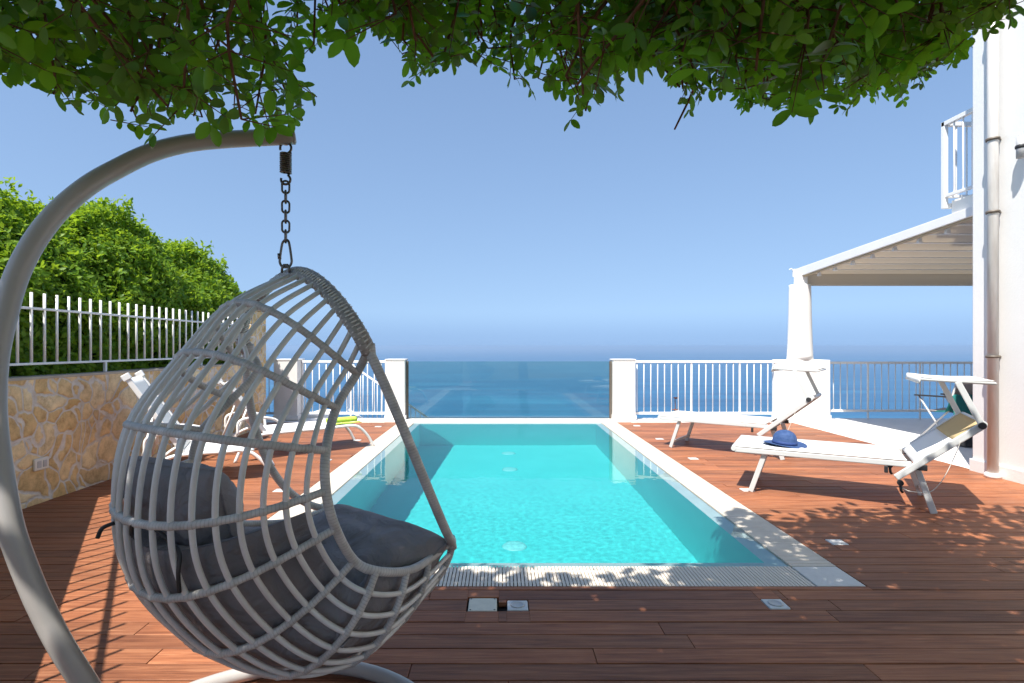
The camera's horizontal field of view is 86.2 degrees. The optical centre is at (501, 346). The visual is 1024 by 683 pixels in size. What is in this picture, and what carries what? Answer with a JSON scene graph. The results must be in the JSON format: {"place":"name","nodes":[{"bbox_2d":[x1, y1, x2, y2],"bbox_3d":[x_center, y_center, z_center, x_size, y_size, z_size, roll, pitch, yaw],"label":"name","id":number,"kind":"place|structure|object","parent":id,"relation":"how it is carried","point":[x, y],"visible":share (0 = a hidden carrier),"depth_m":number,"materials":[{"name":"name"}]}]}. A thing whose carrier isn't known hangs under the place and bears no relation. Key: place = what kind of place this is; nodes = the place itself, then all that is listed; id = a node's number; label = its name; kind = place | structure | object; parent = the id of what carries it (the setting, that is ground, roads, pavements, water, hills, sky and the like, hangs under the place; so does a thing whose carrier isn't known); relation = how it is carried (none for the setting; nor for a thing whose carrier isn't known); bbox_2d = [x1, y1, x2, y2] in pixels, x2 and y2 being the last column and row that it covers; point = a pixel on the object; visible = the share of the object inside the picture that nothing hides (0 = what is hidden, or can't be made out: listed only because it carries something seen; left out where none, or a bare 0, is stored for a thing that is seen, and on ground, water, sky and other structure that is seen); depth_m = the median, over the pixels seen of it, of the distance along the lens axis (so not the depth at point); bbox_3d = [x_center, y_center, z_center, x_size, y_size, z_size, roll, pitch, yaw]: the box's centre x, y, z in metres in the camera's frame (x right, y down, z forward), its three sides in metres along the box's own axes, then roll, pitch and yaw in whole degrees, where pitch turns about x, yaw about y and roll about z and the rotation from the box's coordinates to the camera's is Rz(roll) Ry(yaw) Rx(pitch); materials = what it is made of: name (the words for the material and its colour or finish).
{"place":"outdoors","nodes":[
{"label":"outdoors","id":0,"kind":"place"},
{"bbox_2d":[8,363,249,508],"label":"stone wall","id":1,"kind":"structure","parent":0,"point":[70,426],"depth_m":4.90,"materials":[{"name":"beige stone"}]},
{"bbox_2d":[33,456,48,471],"bbox_3d":[-3.817,0.973,4.541,0.026,0.100,0.144,0,0,0],"label":"outlet cover","id":2,"kind":"object","parent":1,"relation":"attached to","point":[42,463],"visible":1,"depth_m":4.53,"materials":[{"name":"beige plastic"}]},
{"bbox_2d":[10,292,242,371],"bbox_3d":[-3.930,-0.102,6.320,0.028,0.705,4.040,0,0,0],"label":"picket fence","id":3,"kind":"object","parent":1,"relation":"on","point":[44,309],"visible":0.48,"depth_m":5.37,"materials":[{"name":"white metal"}]},
{"bbox_2d":[0,0,972,347],"label":"sky","id":4,"kind":"structure","parent":0,"point":[448,210],"materials":[{"name":"blue"}]},
{"bbox_2d":[467,601,528,611],"bbox_3d":[0.295,1.615,3.200,9.390,0.570,12.400,0,0,0],"label":"deck base","id":5,"kind":"object","parent":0,"point":[501,608],"depth_m":2.78,"materials":[{"name":"black"}]},
{"bbox_2d":[0,422,1023,682],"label":"deck","id":6,"kind":"structure","parent":5,"relation":"on","point":[938,598],"depth_m":2.74,"materials":[{"name":"brown wood"}]},
{"bbox_2d":[120,370,274,477],"bbox_3d":[-2.953,0.772,5.460,1.294,1.073,0.655,0,0,-23],"label":"resin lounger","id":7,"kind":"object","parent":6,"relation":"on","point":[139,384],"visible":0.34,"depth_m":5.28,"materials":[{"name":"white paint"}]},
{"bbox_2d":[0,129,413,682],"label":"hanging chair stand","id":8,"kind":"object","parent":6,"relation":"on","point":[65,653],"visible":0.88,"depth_m":1.37,"materials":[{"name":"paint"}]},
{"bbox_2d":[277,143,292,268],"bbox_3d":[-0.717,-0.475,1.817,0.043,0.432,0.040,0,0,-39],"label":"hanging chain","id":9,"kind":"object","parent":8,"relation":"hanging from","point":[285,165],"visible":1,"depth_m":1.81,"materials":[{"name":"grey metal"}]},
{"bbox_2d":[109,264,456,680],"bbox_3d":[-0.721,0.408,1.819,0.921,1.366,0.954,0,0,34],"label":"hanging chair","id":10,"kind":"object","parent":9,"relation":"hanging from","point":[175,376],"visible":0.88,"depth_m":1.53,"materials":[{"name":"wicker"}]},
{"bbox_2d":[95,456,246,592],"bbox_3d":[-0.953,0.515,1.578,0.441,0.372,0.318,0,0,25],"label":"back pillow","id":11,"kind":"object","parent":10,"relation":"in","point":[227,499],"visible":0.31,"depth_m":1.50,"materials":[{"name":"grey fabric"}]},
{"bbox_2d":[131,504,446,666],"bbox_3d":[-0.717,0.755,1.824,0.775,0.610,0.874,0,0,34],"label":"seat cushion","id":12,"kind":"object","parent":10,"relation":"in","point":[373,538],"visible":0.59,"depth_m":1.57,"materials":[{"name":"grey fabric"}]},
{"bbox_2d":[217,379,374,462],"bbox_3d":[-2.539,0.839,6.851,1.775,0.939,0.655,0,0,-38],"label":"resin lounger","id":13,"kind":"object","parent":6,"relation":"on","point":[291,427],"visible":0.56,"depth_m":6.63,"materials":[{"name":"white paint"}]},
{"bbox_2d":[326,416,360,424],"bbox_3d":[-2.029,0.948,7.040,0.401,0.069,0.230,0,0,-38],"label":"towel","id":14,"kind":"object","parent":13,"relation":"on","point":[346,420],"visible":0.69,"depth_m":7.05,"materials":[{"name":"yellow fabric"}]},
{"bbox_2d":[468,598,496,610],"bbox_3d":[-0.092,1.312,2.766,0.144,0.023,0.140,0,0,0],"label":"access cover","id":15,"kind":"object","parent":6,"relation":"in","point":[482,604],"visible":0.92,"depth_m":2.76,"materials":[{"name":"grey metal"}]},
{"bbox_2d":[507,601,527,610],"bbox_3d":[0.083,1.309,2.750,0.104,0.030,0.104,0,0,0],"label":"deck light","id":16,"kind":"object","parent":6,"relation":"in","point":[517,605],"visible":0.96,"depth_m":2.74,"materials":[{"name":"white metal"}]},
{"bbox_2d":[267,417,865,586],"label":"swimming pool","id":17,"kind":"structure","parent":6,"relation":"in","point":[806,567],"depth_m":3.23,"materials":[{"name":"stone"}]},
{"bbox_2d":[406,361,611,418],"bbox_3d":[0.141,0.774,9.803,3.670,1.028,0.055,0,0,0],"label":"glass panel","id":18,"kind":"object","parent":17,"relation":"on","point":[407,388],"visible":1,"depth_m":9.78,"materials":[{"name":"clear glass"}]},
{"bbox_2d":[658,365,825,459],"bbox_3d":[2.973,0.769,6.855,1.819,1.074,0.808,0,0,37],"label":"sun lounger","id":19,"kind":"object","parent":6,"relation":"on","point":[724,419],"visible":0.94,"depth_m":6.69,"materials":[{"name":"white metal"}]},
{"bbox_2d":[761,599,790,609],"bbox_3d":[1.387,1.309,2.766,0.104,0.030,0.104,0,0,0],"label":"deck light","id":20,"kind":"object","parent":6,"relation":"in","point":[775,604],"visible":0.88,"depth_m":2.75,"materials":[{"name":"white metal"}]},
{"bbox_2d":[825,539,848,544],"bbox_3d":[2.235,1.309,3.640,0.104,0.030,0.104,0,0,0],"label":"deck light","id":21,"kind":"object","parent":6,"relation":"in","point":[836,542],"visible":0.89,"depth_m":3.63,"materials":[{"name":"white metal"}]},
{"bbox_2d":[731,373,996,513],"bbox_3d":[3.044,0.769,4.803,1.819,1.074,0.808,0,0,30],"label":"sun lounger","id":22,"kind":"object","parent":6,"relation":"on","point":[959,427],"visible":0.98,"depth_m":4.55,"materials":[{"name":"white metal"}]},
{"bbox_2d":[763,430,806,448],"bbox_3d":[2.604,0.833,5.018,0.370,0.136,0.356,3,2,0],"label":"sun hat","id":23,"kind":"object","parent":22,"relation":"on","point":[785,438],"visible":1,"depth_m":4.95,"materials":[{"name":"blue fabric"}]},
{"bbox_2d":[0,0,1023,147],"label":"carob tree","id":24,"kind":"object","parent":5,"relation":"on","point":[804,53],"visible":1,"depth_m":1.12,"materials":[{"name":"green plant"}]},
{"bbox_2d":[941,0,1023,483],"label":"house","id":25,"kind":"structure","parent":5,"relation":"on","point":[995,199],"depth_m":5.39,"materials":[{"name":"white paint"}]},
{"bbox_2d":[1015,135,1023,158],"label":"wall lamp","id":26,"kind":"object","parent":25,"relation":"attached to","point":[1019,147],"visible":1,"depth_m":5.11,"materials":[{"name":"grey plastic"}]},
{"bbox_2d":[266,418,730,422],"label":"kerb","id":27,"kind":"structure","parent":0,"point":[384,420],"depth_m":9.64,"materials":[{"name":"stone"}]},
{"bbox_2d":[273,359,304,419],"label":"balustrade pillar","id":28,"kind":"structure","parent":27,"relation":"on","point":[283,394],"depth_m":9.62,"materials":[{"name":"paint"}]},
{"bbox_2d":[302,360,384,413],"bbox_3d":[-2.816,0.775,9.820,1.522,1.053,0.042,0,0,0],"label":"railing","id":29,"kind":"object","parent":27,"relation":"on","point":[329,361],"visible":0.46,"depth_m":9.81,"materials":[{"name":"white metal"}]},
{"bbox_2d":[384,359,407,419],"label":"balustrade pillar","id":30,"kind":"structure","parent":27,"relation":"on","point":[395,371],"depth_m":9.66,"materials":[{"name":"paint"}]},
{"bbox_2d":[610,359,636,419],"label":"balustrade pillar","id":31,"kind":"structure","parent":27,"relation":"on","point":[623,389],"depth_m":9.66,"materials":[{"name":"paint"}]},
{"bbox_2d":[635,360,775,418],"bbox_3d":[3.653,0.775,9.820,2.555,1.053,0.042,0,0,0],"label":"railing","id":32,"kind":"object","parent":27,"relation":"on","point":[691,362],"visible":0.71,"depth_m":9.81,"materials":[{"name":"white metal"}]},
{"bbox_2d":[315,423,787,565],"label":"water","id":33,"kind":"structure","parent":0,"point":[554,494],"depth_m":4.66,"materials":[{"name":"teal liquid"}]},
{"bbox_2d":[266,348,972,417],"bbox_3d":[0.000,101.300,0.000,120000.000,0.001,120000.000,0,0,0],"label":"sea","id":34,"kind":"structure","parent":0,"point":[508,382],"depth_m":1634.17,"materials":[{"name":"liquid"}]},
{"bbox_2d":[789,418,972,468],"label":"terrace","id":35,"kind":"structure","parent":0,"point":[899,432],"depth_m":8.50,"materials":[{"name":"tile"}]},
{"bbox_2d":[771,206,972,420],"bbox_3d":[9.033,-0.140,7.857,8.215,2.921,4.250,0,0,0],"label":"pergola","id":36,"kind":"object","parent":35,"relation":"on","point":[937,252],"visible":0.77,"depth_m":9.56,"materials":[{"name":"white paint"}]},
{"bbox_2d":[830,362,972,418],"bbox_3d":[9.637,0.786,9.820,7.740,1.035,0.042,0,0,0],"label":"railing","id":37,"kind":"object","parent":35,"relation":"on","point":[868,410],"visible":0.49,"depth_m":9.81,"materials":[{"name":"white metal"}]},
{"bbox_2d":[914,383,972,437],"bbox_3d":[6.153,0.883,7.504,0.545,0.851,0.576,0,0,-16],"label":"folding chair","id":38,"kind":"object","parent":35,"relation":"on","point":[969,388],"visible":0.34,"depth_m":7.43,"materials":[{"name":"grey plastic"}]},
{"bbox_2d":[934,393,972,415],"bbox_3d":[6.202,0.822,7.333,0.682,0.415,0.275,0,0,-16],"label":"towel","id":39,"kind":"object","parent":38,"relation":"hanging from","point":[961,403],"visible":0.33,"depth_m":7.17,"materials":[{"name":"teal fabric"}]},
{"bbox_2d":[957,436,972,446],"bbox_3d":[6.100,1.095,7.120,0.257,0.409,0.155,0,0,0],"label":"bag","id":40,"kind":"object","parent":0,"point":[968,442],"visible":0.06,"depth_m":7.05,"materials":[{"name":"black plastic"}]},
{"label":"garden bed","id":41,"kind":"structure","parent":0,"visible":0},
{"bbox_2d":[0,176,245,375],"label":"hedge","id":42,"kind":"object","parent":41,"relation":"on","point":[94,251],"visible":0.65,"depth_m":6.01,"materials":[{"name":"green plant"}]},
{"bbox_2d":[233,310,265,424],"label":"stone pillar","id":43,"kind":"structure","parent":41,"relation":"on","point":[259,393],"depth_m":8.65,"materials":[{"name":"beige stone"}]},
{"bbox_2d":[266,360,273,413],"bbox_3d":[-5.104,0.775,9.820,2.192,1.053,0.042,0,0,0],"label":"railing","id":44,"kind":"object","parent":41,"relation":"on","point":[269,412],"visible":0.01,"depth_m":9.82,"materials":[{"name":"white metal"}]},
{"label":"hillside","id":45,"kind":"structure","parent":0,"visible":0},
{"bbox_2d":[307,409,330,417],"bbox_3d":[-1.921,2.875,10.450,3.358,3.250,0.900,0,0,0],"label":"stair","id":46,"kind":"object","parent":45,"relation":"on","point":[316,415],"depth_m":10.07,"materials":[{"name":"stone"}]},
{"bbox_2d":[348,364,427,417],"bbox_3d":[-1.890,1.775,10.350,1.997,2.956,0.035,0,0,0],"label":"stair railing","id":47,"kind":"object","parent":46,"relation":"on","point":[410,405],"visible":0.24,"depth_m":10.34,"materials":[{"name":"white metal"}]}
]}

